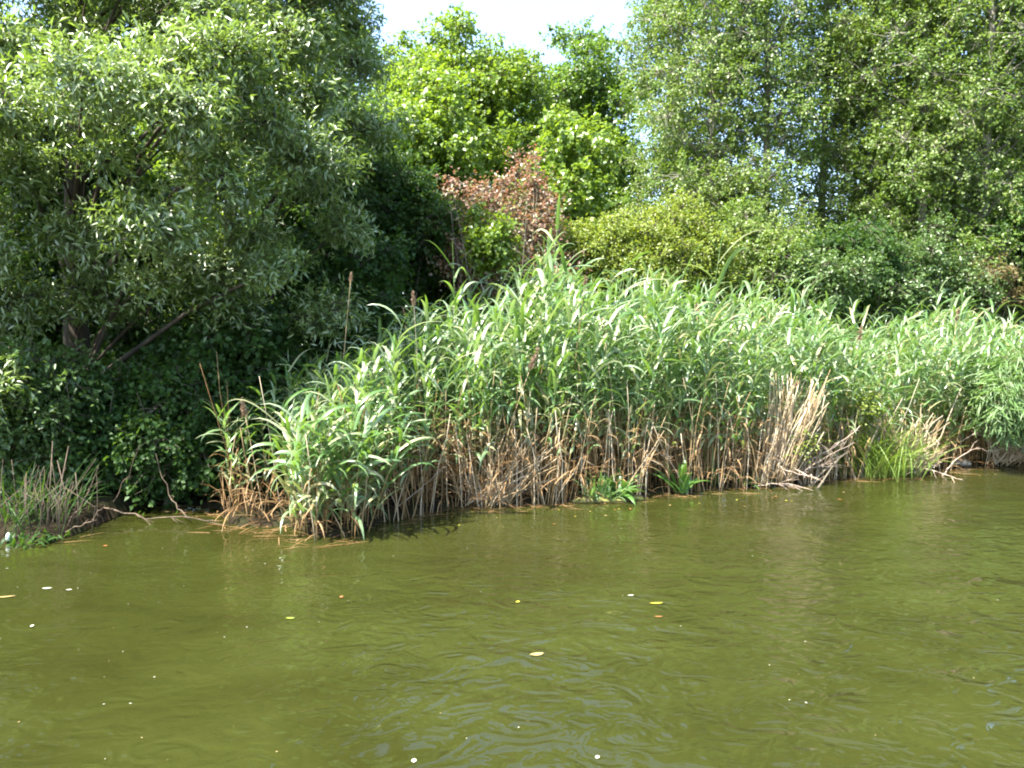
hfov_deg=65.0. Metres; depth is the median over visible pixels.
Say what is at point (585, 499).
mossy log
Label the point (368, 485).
reed
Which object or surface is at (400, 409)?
reed
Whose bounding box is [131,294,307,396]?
elder bush
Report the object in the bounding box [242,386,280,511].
reed
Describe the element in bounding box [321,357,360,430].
reed
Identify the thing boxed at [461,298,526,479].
reed
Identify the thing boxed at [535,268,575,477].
reed
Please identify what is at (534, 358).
plumed reed
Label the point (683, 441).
dry cane
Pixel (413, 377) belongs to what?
reed
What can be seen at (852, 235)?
shrub
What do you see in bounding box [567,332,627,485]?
reed
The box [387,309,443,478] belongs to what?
reed
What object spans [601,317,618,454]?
plumed reed
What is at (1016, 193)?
aspen tree
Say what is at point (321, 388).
reed
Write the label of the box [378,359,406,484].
reed
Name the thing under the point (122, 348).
shrub
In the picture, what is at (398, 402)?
reed
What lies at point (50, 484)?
dry cane
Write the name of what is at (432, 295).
shrub
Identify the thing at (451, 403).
reed
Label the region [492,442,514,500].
dry cane
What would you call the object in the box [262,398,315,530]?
reed
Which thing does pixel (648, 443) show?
dry cane
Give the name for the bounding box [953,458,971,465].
stone
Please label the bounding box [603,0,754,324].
aspen tree
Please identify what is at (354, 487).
reed
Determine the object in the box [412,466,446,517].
dry cane
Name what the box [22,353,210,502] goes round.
shrub
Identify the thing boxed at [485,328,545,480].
reed
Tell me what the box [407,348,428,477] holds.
reed
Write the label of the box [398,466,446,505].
dead branch
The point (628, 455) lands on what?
dry cane
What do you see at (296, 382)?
reed
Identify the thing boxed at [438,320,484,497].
reed
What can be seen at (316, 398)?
reed
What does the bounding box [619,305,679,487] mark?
reed
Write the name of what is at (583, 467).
dry cane
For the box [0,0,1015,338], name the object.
sky
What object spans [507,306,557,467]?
reed
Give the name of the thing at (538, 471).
dry cane
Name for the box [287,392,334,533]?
reed
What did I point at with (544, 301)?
reed
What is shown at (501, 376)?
reed
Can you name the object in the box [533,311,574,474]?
reed
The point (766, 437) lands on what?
dry cane
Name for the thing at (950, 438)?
dry cane
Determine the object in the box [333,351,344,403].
reed
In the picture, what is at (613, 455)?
dry cane
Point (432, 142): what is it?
maple tree
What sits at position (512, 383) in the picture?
reed
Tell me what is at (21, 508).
grass tussock
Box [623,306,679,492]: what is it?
reed
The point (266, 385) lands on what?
shrub
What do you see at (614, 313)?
reed
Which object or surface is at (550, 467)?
dry cane
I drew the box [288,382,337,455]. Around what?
reed
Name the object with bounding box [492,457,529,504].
dry cane
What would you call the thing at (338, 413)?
reed
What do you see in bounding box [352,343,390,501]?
reed
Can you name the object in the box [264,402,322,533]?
reed
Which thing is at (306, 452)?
reed
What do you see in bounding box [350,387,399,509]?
reed
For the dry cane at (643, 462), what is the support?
on the ground at (119, 503)
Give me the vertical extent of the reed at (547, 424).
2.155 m
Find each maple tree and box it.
[0,100,219,364]
[1,105,149,268]
[25,113,253,321]
[58,5,294,192]
[239,92,446,407]
[256,1,403,194]
[337,48,523,411]
[350,1,570,302]
[500,100,637,417]
[502,15,652,220]
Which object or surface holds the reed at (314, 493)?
on the ground at (119, 503)
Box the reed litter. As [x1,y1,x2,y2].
[51,352,1023,548]
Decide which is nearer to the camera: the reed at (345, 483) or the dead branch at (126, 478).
the reed at (345, 483)
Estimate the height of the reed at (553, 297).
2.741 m
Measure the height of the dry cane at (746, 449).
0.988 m
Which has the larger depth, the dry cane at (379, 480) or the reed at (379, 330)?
the reed at (379, 330)
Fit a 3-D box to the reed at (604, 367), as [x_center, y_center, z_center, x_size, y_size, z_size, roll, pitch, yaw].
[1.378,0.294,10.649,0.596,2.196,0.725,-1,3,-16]
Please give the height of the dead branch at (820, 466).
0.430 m
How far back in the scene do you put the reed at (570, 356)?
10.30 m
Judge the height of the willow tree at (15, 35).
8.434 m
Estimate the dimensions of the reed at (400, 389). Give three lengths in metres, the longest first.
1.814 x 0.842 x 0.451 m
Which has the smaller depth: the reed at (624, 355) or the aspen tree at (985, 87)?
the reed at (624, 355)
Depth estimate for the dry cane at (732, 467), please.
10.80 m
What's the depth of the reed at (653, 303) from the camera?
10.27 m
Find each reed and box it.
[195,398,260,507]
[207,408,257,506]
[214,416,256,511]
[216,398,249,513]
[224,395,270,512]
[231,388,316,525]
[239,397,263,514]
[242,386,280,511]
[243,404,292,528]
[250,416,341,534]
[252,410,328,531]
[257,348,319,446]
[259,372,298,477]
[260,397,280,458]
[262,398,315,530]
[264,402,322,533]
[265,403,358,534]
[269,385,290,505]
[269,405,314,512]
[275,364,325,413]
[275,382,309,449]
[276,435,368,537]
[280,356,328,450]
[280,363,301,437]
[280,381,335,448]
[284,413,324,529]
[285,370,298,435]
[285,393,336,527]
[285,416,363,531]
[287,377,330,490]
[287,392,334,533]
[287,423,366,532]
[288,369,327,419]
[288,378,321,469]
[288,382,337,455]
[290,373,351,443]
[291,386,325,435]
[291,398,361,536]
[292,411,323,494]
[294,370,326,458]
[294,437,372,526]
[295,423,389,536]
[297,364,328,405]
[297,384,337,427]
[300,361,346,412]
[300,429,348,516]
[303,378,323,422]
[304,389,391,529]
[305,379,350,436]
[306,355,357,482]
[309,411,350,520]
[310,398,342,513]
[310,402,364,520]
[311,405,359,522]
[311,439,368,535]
[312,421,407,520]
[313,366,350,464]
[313,387,327,471]
[313,419,383,521]
[314,382,352,489]
[315,351,338,436]
[316,380,359,489]
[316,421,360,534]
[320,424,368,519]
[321,334,373,384]
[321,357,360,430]
[321,367,371,474]
[322,357,371,496]
[322,363,343,508]
[322,381,351,486]
[323,399,397,516]
[324,355,357,454]
[327,345,356,387]
[329,347,377,504]
[329,414,402,538]
[330,389,379,488]
[332,362,386,469]
[333,340,388,418]
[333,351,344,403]
[334,352,370,426]
[335,332,373,448]
[335,400,393,513]
[339,337,372,475]
[339,407,400,526]
[340,272,352,391]
[340,381,376,495]
[340,423,414,520]
[341,385,415,499]
[341,411,390,528]
[342,338,395,456]
[343,436,381,511]
[344,374,385,508]
[345,360,374,513]
[346,304,440,501]
[348,348,382,490]
[348,385,430,515]
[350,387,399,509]
[351,352,402,471]
[351,354,372,433]
[351,421,433,531]
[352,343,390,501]
[352,397,436,497]
[353,389,426,523]
[359,367,391,499]
[360,339,409,476]
[363,342,404,486]
[363,359,386,490]
[365,351,388,471]
[365,407,411,521]
[366,348,404,449]
[366,417,404,513]
[367,332,435,517]
[369,330,382,419]
[370,365,421,508]
[370,409,432,492]
[372,354,410,517]
[374,413,425,515]
[378,317,402,393]
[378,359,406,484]
[379,334,418,455]
[379,353,423,488]
[380,322,413,467]
[380,347,416,409]
[381,296,426,484]
[383,359,429,510]
[386,343,428,481]
[387,299,452,461]
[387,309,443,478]
[390,328,444,475]
[391,343,418,491]
[393,314,437,423]
[396,342,426,448]
[397,315,443,459]
[397,361,427,442]
[398,324,445,437]
[398,330,450,491]
[400,302,448,426]
[403,341,479,515]
[403,359,431,502]
[407,306,451,473]
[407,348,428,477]
[407,349,452,480]
[408,319,450,419]
[409,352,456,490]
[409,354,445,503]
[410,347,458,466]
[411,290,419,397]
[411,295,444,435]
[412,324,454,484]
[414,282,469,473]
[414,334,432,475]
[414,334,453,497]
[418,320,447,435]
[420,361,448,512]
[423,358,484,506]
[425,365,470,470]
[426,359,459,476]
[427,315,457,461]
[429,330,463,473]
[433,332,496,494]
[436,303,489,484]
[437,307,473,478]
[437,332,476,443]
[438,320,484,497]
[438,354,470,476]
[440,314,456,477]
[440,319,490,473]
[440,340,465,436]
[441,311,494,476]
[446,305,498,486]
[447,335,515,464]
[449,340,477,498]
[451,311,499,506]
[451,354,509,489]
[453,342,518,485]
[455,334,499,487]
[458,299,508,487]
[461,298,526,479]
[461,333,495,482]
[466,330,485,474]
[467,298,511,468]
[469,301,529,480]
[470,343,502,432]
[472,319,529,454]
[478,310,522,477]
[478,320,537,476]
[480,327,540,495]
[480,337,536,494]
[480,347,509,487]
[481,312,534,493]
[483,319,525,484]
[484,304,528,495]
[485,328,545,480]
[485,352,508,475]
[486,307,512,460]
[489,320,516,442]
[489,325,544,483]
[489,358,528,486]
[492,273,545,496]
[492,346,539,484]
[494,301,542,485]
[495,256,555,487]
[495,310,544,449]
[498,284,535,503]
[499,278,549,494]
[499,313,567,455]
[500,294,561,493]
[502,290,545,473]
[503,232,579,499]
[504,314,544,495]
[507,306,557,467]
[513,330,578,494]
[514,302,574,478]
[515,327,573,481]
[520,275,557,473]
[527,300,562,464]
[528,247,585,465]
[529,278,615,495]
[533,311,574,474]
[534,273,609,483]
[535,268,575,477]
[539,283,594,497]
[546,328,583,484]
[546,341,585,493]
[547,329,587,488]
[548,285,607,474]
[548,317,620,497]
[549,283,573,480]
[551,323,592,481]
[555,303,607,457]
[557,294,620,449]
[557,304,626,492]
[557,317,607,476]
[559,285,601,488]
[560,316,631,500]
[563,247,666,487]
[564,310,622,440]
[566,295,623,481]
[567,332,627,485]
[572,316,624,477]
[574,276,587,369]
[576,342,621,462]
[579,299,657,472]
[590,306,653,475]
[594,308,650,466]
[595,312,654,476]
[595,323,628,451]
[596,335,645,442]
[596,342,625,481]
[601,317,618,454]
[606,337,669,494]
[610,363,653,475]
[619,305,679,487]
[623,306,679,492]
[624,296,687,475]
[628,276,686,487]
[631,307,689,472]
[694,303,699,359]
[718,312,735,426]
[735,380,800,472]
[798,345,823,407]
[847,326,862,416]
[931,389,960,460]
[945,308,960,397]
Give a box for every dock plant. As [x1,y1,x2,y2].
[601,467,644,505]
[648,453,707,493]
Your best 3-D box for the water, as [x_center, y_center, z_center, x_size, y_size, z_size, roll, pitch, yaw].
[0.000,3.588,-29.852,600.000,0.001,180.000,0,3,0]
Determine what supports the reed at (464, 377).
on the ground at (119, 503)
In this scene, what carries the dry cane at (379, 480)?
on the ground at (119, 503)
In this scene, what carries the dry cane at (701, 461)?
on the ground at (119, 503)
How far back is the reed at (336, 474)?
8.13 m
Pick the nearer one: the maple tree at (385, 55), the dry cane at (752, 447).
the dry cane at (752, 447)
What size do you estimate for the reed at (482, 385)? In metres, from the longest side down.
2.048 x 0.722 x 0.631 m
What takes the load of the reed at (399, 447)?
on the ground at (119, 503)
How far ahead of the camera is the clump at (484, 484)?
9.73 m
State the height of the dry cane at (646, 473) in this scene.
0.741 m
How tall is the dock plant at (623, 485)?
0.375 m
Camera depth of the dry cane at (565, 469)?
9.94 m
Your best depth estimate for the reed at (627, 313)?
10.14 m
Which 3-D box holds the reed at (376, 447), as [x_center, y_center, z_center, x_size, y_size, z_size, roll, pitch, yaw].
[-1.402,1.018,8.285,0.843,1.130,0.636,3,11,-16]
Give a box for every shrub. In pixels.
[0,308,111,388]
[0,326,115,500]
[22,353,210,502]
[52,301,199,388]
[80,332,292,514]
[173,379,327,497]
[182,217,293,310]
[267,217,416,407]
[325,145,474,432]
[403,228,500,419]
[432,233,597,419]
[538,207,652,431]
[576,184,750,428]
[641,215,745,420]
[715,192,820,425]
[762,234,896,424]
[803,208,926,419]
[856,211,1014,415]
[952,197,1023,329]
[960,250,1023,335]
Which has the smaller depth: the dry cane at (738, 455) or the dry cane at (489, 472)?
the dry cane at (489, 472)
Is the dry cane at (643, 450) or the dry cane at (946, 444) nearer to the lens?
the dry cane at (643, 450)
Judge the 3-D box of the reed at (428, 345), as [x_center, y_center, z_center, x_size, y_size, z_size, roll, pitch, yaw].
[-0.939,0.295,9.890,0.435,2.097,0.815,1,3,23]
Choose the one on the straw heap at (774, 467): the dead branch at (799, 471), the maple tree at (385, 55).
the dead branch at (799, 471)
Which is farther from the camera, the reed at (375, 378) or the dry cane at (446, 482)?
the dry cane at (446, 482)
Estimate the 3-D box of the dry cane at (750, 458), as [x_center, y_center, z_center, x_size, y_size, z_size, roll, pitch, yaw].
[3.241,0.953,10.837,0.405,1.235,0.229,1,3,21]
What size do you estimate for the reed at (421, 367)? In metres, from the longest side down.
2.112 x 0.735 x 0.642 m
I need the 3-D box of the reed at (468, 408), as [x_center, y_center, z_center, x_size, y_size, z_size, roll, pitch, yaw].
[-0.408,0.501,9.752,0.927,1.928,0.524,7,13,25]
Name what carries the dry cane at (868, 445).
on the ground at (119, 503)
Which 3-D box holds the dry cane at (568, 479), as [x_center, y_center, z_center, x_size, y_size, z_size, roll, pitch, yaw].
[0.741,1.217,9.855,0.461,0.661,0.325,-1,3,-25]
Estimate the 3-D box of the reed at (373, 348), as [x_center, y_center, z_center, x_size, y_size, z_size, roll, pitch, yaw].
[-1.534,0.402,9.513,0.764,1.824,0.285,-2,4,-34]
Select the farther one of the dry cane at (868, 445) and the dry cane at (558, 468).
the dry cane at (868, 445)
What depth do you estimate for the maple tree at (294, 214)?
14.32 m
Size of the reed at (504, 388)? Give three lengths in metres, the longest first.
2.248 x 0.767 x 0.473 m
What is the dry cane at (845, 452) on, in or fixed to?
on the ground at (119, 503)
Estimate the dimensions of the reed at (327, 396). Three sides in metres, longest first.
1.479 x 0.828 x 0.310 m
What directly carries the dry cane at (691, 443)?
on the ground at (119, 503)
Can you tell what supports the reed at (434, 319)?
on the ground at (119, 503)
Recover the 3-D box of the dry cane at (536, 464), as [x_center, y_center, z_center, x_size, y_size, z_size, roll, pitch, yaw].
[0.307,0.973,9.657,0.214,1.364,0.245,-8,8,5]
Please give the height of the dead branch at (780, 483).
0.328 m
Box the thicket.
[268,283,728,419]
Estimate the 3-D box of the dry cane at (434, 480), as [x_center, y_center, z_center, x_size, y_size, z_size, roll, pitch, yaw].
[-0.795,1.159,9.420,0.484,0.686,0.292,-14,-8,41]
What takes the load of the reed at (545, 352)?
on the ground at (119, 503)
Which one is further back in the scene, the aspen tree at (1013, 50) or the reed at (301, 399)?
the aspen tree at (1013, 50)
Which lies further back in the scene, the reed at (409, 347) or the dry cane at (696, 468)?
the dry cane at (696, 468)
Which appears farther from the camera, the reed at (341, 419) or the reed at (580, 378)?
the reed at (580, 378)
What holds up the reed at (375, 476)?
on the ground at (119, 503)
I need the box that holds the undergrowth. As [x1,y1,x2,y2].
[697,291,1023,390]
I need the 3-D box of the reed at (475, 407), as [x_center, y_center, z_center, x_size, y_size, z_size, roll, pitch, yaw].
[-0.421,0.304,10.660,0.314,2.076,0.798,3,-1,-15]
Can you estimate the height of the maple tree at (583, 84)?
11.712 m
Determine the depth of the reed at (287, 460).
8.18 m
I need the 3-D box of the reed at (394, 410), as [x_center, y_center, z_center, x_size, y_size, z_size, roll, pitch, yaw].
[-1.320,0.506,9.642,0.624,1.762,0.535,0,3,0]
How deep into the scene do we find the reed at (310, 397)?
9.34 m
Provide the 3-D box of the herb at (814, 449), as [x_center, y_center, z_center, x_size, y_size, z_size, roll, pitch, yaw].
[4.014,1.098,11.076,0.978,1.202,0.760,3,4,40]
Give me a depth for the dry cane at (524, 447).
9.81 m
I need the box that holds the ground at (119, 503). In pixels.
[0,346,1022,545]
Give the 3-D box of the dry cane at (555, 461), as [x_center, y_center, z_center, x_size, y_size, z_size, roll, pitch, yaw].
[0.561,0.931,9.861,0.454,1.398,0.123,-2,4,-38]
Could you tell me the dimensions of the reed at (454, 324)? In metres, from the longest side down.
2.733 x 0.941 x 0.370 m
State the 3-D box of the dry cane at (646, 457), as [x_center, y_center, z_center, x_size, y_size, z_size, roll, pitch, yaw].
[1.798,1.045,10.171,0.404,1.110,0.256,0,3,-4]
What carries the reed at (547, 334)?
on the ground at (119, 503)
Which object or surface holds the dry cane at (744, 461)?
on the ground at (119, 503)
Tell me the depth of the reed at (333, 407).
9.24 m
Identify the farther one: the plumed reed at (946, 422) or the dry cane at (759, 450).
the plumed reed at (946, 422)
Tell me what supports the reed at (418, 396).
on the ground at (119, 503)
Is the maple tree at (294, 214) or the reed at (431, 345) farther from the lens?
the maple tree at (294, 214)
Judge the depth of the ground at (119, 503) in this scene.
9.70 m
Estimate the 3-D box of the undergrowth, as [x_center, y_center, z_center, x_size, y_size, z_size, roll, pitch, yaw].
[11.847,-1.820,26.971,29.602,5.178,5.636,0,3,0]
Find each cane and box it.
[49,441,52,520]
[57,460,66,510]
[59,446,68,519]
[75,473,78,531]
[212,433,251,524]
[229,428,262,525]
[259,377,283,522]
[287,446,344,536]
[303,439,324,540]
[305,434,327,539]
[345,458,371,532]
[371,420,393,518]
[376,454,389,520]
[388,446,409,517]
[392,445,415,521]
[393,455,420,520]
[396,469,424,519]
[406,443,422,514]
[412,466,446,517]
[415,433,440,513]
[430,404,461,512]
[430,454,452,512]
[432,417,452,512]
[435,432,462,506]
[438,457,454,505]
[445,425,469,507]
[455,416,474,507]
[462,430,472,496]
[464,415,501,508]
[465,442,485,504]
[466,434,487,507]
[473,437,497,506]
[474,361,506,496]
[474,432,500,506]
[476,428,495,509]
[486,441,518,505]
[490,427,503,504]
[491,436,514,500]
[491,449,508,508]
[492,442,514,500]
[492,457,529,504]
[494,380,517,472]
[500,422,517,505]
[510,434,531,505]
[513,388,530,502]
[513,436,542,503]
[516,448,532,507]
[517,450,538,505]
[520,375,547,502]
[522,418,551,504]
[527,430,552,503]
[528,410,549,504]
[537,431,555,498]
[541,456,572,496]
[545,438,569,503]
[547,428,577,502]
[548,402,566,502]
[552,393,574,504]
[552,410,562,503]
[555,458,592,503]
[562,431,573,502]
[564,375,582,494]
[565,418,582,501]
[569,393,596,500]
[573,457,589,503]
[574,441,588,494]
[577,369,599,488]
[582,403,599,479]
[583,412,600,495]
[596,411,617,470]
[599,419,609,487]
[600,430,624,482]
[602,399,615,476]
[610,422,615,493]
[610,438,640,495]
[614,388,629,480]
[621,420,637,493]
[622,408,639,476]
[625,412,650,494]
[627,400,672,494]
[628,431,663,484]
[630,440,669,494]
[632,428,653,493]
[639,422,669,495]
[645,454,663,497]
[646,396,657,489]
[646,407,667,493]
[653,427,687,493]
[655,421,677,493]
[656,447,670,494]
[671,413,688,493]
[677,407,700,474]
[682,375,703,488]
[685,400,706,493]
[687,427,703,477]
[691,410,719,492]
[693,436,707,490]
[694,424,708,490]
[696,383,728,489]
[702,430,727,484]
[706,368,719,486]
[709,400,738,481]
[713,424,738,490]
[715,383,742,472]
[718,411,735,488]
[721,448,744,489]
[722,425,738,485]
[722,448,752,487]
[724,383,753,487]
[730,417,745,488]
[736,397,760,487]
[738,433,756,487]
[740,419,765,488]
[741,410,761,489]
[742,420,763,482]
[751,404,771,486]
[751,419,770,477]
[754,435,778,487]
[756,395,773,473]
[760,428,778,485]
[766,428,788,487]
[773,395,796,482]
[805,409,817,484]
[811,382,829,481]
[822,387,830,480]
[831,403,852,477]
[832,408,862,478]
[832,424,853,478]
[838,411,853,478]
[838,411,858,478]
[842,434,862,478]
[844,404,860,476]
[851,365,863,475]
[858,423,887,478]
[873,426,913,477]
[883,380,918,474]
[936,411,945,470]
[941,407,955,470]
[944,383,967,467]
[945,389,964,470]
[951,409,969,470]
[982,432,989,466]
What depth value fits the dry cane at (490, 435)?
9.69 m
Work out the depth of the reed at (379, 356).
8.80 m
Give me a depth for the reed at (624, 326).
10.46 m
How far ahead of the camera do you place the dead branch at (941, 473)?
11.64 m
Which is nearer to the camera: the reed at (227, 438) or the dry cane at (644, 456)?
the reed at (227, 438)
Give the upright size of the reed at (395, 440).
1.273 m
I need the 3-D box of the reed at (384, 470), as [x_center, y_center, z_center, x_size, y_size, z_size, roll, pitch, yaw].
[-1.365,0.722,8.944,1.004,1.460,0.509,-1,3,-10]
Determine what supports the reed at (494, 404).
on the ground at (119, 503)
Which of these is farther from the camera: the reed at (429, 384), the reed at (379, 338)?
the reed at (379, 338)
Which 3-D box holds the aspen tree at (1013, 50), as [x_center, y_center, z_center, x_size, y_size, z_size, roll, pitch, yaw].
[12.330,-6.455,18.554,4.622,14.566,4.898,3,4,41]
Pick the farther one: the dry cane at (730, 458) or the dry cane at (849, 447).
the dry cane at (849, 447)
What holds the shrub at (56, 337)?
on the ground at (119, 503)
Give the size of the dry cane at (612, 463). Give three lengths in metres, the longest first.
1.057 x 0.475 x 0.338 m
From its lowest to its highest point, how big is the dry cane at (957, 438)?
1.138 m
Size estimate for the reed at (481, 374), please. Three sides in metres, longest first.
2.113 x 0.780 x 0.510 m
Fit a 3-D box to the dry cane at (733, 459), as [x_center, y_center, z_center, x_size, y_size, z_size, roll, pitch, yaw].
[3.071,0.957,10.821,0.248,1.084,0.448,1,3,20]
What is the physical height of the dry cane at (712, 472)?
1.634 m
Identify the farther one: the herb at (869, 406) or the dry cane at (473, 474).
the herb at (869, 406)
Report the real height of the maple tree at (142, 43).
14.082 m
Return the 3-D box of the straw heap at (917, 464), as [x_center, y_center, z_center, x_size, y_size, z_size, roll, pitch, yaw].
[5.990,0.882,12.038,1.100,0.972,0.436,0,3,0]
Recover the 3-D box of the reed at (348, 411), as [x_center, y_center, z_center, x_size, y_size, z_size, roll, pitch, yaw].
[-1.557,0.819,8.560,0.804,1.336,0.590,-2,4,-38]
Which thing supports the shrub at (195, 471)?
on the ground at (119, 503)
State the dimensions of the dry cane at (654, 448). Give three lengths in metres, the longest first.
1.450 x 0.587 x 0.266 m
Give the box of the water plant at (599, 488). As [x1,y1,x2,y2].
[571,469,642,501]
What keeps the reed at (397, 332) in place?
on the ground at (119, 503)
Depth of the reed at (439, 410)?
10.26 m
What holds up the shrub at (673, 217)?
on the ground at (119, 503)
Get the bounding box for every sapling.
[449,193,526,443]
[951,340,1023,458]
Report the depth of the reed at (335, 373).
8.88 m
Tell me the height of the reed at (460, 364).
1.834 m
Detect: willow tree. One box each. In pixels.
[0,0,129,433]
[0,0,382,374]
[116,0,420,349]
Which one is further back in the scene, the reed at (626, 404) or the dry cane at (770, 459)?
the dry cane at (770, 459)
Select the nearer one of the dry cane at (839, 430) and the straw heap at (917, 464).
the dry cane at (839, 430)
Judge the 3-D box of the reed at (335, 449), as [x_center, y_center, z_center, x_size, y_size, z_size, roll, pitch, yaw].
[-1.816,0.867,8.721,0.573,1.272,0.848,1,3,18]
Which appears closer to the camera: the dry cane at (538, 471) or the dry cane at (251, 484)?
the dry cane at (251, 484)
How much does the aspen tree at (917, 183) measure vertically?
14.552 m
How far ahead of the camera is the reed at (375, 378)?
8.98 m
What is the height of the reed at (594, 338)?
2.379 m
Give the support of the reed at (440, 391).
on the ground at (119, 503)
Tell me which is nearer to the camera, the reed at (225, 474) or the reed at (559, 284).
the reed at (225, 474)
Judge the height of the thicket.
4.389 m
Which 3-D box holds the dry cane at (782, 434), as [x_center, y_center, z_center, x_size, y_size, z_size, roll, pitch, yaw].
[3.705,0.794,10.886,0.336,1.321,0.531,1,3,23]
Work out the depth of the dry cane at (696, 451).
10.53 m
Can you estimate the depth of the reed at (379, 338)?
10.65 m
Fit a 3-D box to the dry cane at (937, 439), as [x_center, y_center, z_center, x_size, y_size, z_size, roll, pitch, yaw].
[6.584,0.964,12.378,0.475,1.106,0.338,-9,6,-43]
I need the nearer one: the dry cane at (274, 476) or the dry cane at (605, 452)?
the dry cane at (274, 476)
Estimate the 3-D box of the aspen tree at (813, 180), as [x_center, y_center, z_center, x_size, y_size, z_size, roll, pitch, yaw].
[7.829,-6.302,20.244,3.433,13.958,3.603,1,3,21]
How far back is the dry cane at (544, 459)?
9.95 m
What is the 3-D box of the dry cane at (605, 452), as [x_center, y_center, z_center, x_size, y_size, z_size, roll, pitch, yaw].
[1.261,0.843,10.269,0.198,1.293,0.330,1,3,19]
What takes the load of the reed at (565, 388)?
on the ground at (119, 503)
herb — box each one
[0,526,72,549]
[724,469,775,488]
[783,423,846,488]
[827,382,894,478]
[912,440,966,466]
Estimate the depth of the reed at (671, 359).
10.27 m
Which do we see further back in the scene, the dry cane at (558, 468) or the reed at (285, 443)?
the dry cane at (558, 468)
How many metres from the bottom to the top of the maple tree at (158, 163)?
6.751 m
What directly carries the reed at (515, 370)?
on the ground at (119, 503)
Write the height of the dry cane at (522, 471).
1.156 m
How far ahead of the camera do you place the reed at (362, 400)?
8.17 m
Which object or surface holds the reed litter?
on the ground at (119, 503)
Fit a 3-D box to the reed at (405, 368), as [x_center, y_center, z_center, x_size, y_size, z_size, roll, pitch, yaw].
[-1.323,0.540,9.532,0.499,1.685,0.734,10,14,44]
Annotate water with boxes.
[0,465,1023,767]
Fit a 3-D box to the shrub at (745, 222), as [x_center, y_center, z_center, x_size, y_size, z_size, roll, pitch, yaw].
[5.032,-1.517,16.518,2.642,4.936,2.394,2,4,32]
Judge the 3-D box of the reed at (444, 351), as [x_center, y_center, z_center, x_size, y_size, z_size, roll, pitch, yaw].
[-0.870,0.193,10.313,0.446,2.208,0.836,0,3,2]
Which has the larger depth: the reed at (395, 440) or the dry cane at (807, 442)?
the dry cane at (807, 442)
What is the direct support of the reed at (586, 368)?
on the ground at (119, 503)
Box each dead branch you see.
[64,506,104,532]
[66,465,100,525]
[104,507,227,525]
[113,447,138,501]
[152,455,189,519]
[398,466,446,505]
[550,446,600,497]
[753,478,820,490]
[769,447,822,481]
[772,455,841,481]
[788,466,817,479]
[794,437,853,477]
[800,426,859,465]
[918,468,962,480]
[942,440,990,475]
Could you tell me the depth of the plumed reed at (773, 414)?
11.19 m
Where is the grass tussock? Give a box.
[0,455,114,549]
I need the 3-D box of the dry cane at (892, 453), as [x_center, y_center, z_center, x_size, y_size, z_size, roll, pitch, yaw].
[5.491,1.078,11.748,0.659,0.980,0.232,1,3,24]
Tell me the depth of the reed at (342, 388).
8.75 m
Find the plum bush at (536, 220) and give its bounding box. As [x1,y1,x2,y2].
[422,135,591,431]
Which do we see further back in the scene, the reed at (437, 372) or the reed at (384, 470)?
the reed at (437, 372)
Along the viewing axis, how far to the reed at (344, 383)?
9.33 m
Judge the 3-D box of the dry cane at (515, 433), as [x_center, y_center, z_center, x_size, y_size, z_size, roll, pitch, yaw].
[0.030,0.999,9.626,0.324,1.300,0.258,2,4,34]
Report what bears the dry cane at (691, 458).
on the ground at (119, 503)
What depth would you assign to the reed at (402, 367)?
9.99 m
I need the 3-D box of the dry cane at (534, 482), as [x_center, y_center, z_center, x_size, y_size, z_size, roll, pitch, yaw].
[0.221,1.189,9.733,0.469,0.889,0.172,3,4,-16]
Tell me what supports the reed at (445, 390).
on the ground at (119, 503)
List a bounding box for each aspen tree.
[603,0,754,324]
[623,0,824,404]
[698,0,843,406]
[753,0,897,381]
[792,0,973,390]
[827,0,1023,417]
[831,0,969,347]
[887,0,1014,398]
[892,0,1023,419]
[951,0,1023,335]
[967,11,1023,355]
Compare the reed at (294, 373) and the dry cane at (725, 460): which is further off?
the dry cane at (725, 460)
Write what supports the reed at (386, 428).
in the water
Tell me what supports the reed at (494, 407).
on the ground at (119, 503)
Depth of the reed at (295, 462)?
8.14 m
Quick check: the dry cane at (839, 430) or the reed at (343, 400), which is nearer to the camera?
the reed at (343, 400)
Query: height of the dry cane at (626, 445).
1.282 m
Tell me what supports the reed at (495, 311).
on the ground at (119, 503)
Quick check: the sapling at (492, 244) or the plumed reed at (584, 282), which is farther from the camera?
the sapling at (492, 244)
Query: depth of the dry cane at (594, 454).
10.02 m
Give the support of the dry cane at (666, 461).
on the ground at (119, 503)
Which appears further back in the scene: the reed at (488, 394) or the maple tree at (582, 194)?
the maple tree at (582, 194)
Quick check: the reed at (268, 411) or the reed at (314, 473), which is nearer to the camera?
the reed at (314, 473)
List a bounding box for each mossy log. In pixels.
[570,495,626,502]
[625,494,643,500]
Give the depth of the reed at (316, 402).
8.97 m
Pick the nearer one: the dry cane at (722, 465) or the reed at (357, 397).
the reed at (357, 397)
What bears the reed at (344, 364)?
on the ground at (119, 503)
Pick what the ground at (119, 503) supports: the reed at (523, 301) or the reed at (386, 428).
the reed at (523, 301)
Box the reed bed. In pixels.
[258,193,1023,491]
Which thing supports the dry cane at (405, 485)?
on the ground at (119, 503)
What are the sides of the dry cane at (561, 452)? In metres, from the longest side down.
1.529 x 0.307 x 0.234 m
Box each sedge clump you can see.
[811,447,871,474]
[813,410,969,484]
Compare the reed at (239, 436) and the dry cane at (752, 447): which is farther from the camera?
the dry cane at (752, 447)
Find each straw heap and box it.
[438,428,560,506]
[759,367,830,485]
[876,411,951,474]
[977,424,1023,465]
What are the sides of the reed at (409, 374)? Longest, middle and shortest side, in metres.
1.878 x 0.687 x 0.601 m
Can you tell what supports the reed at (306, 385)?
on the ground at (119, 503)
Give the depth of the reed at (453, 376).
10.32 m

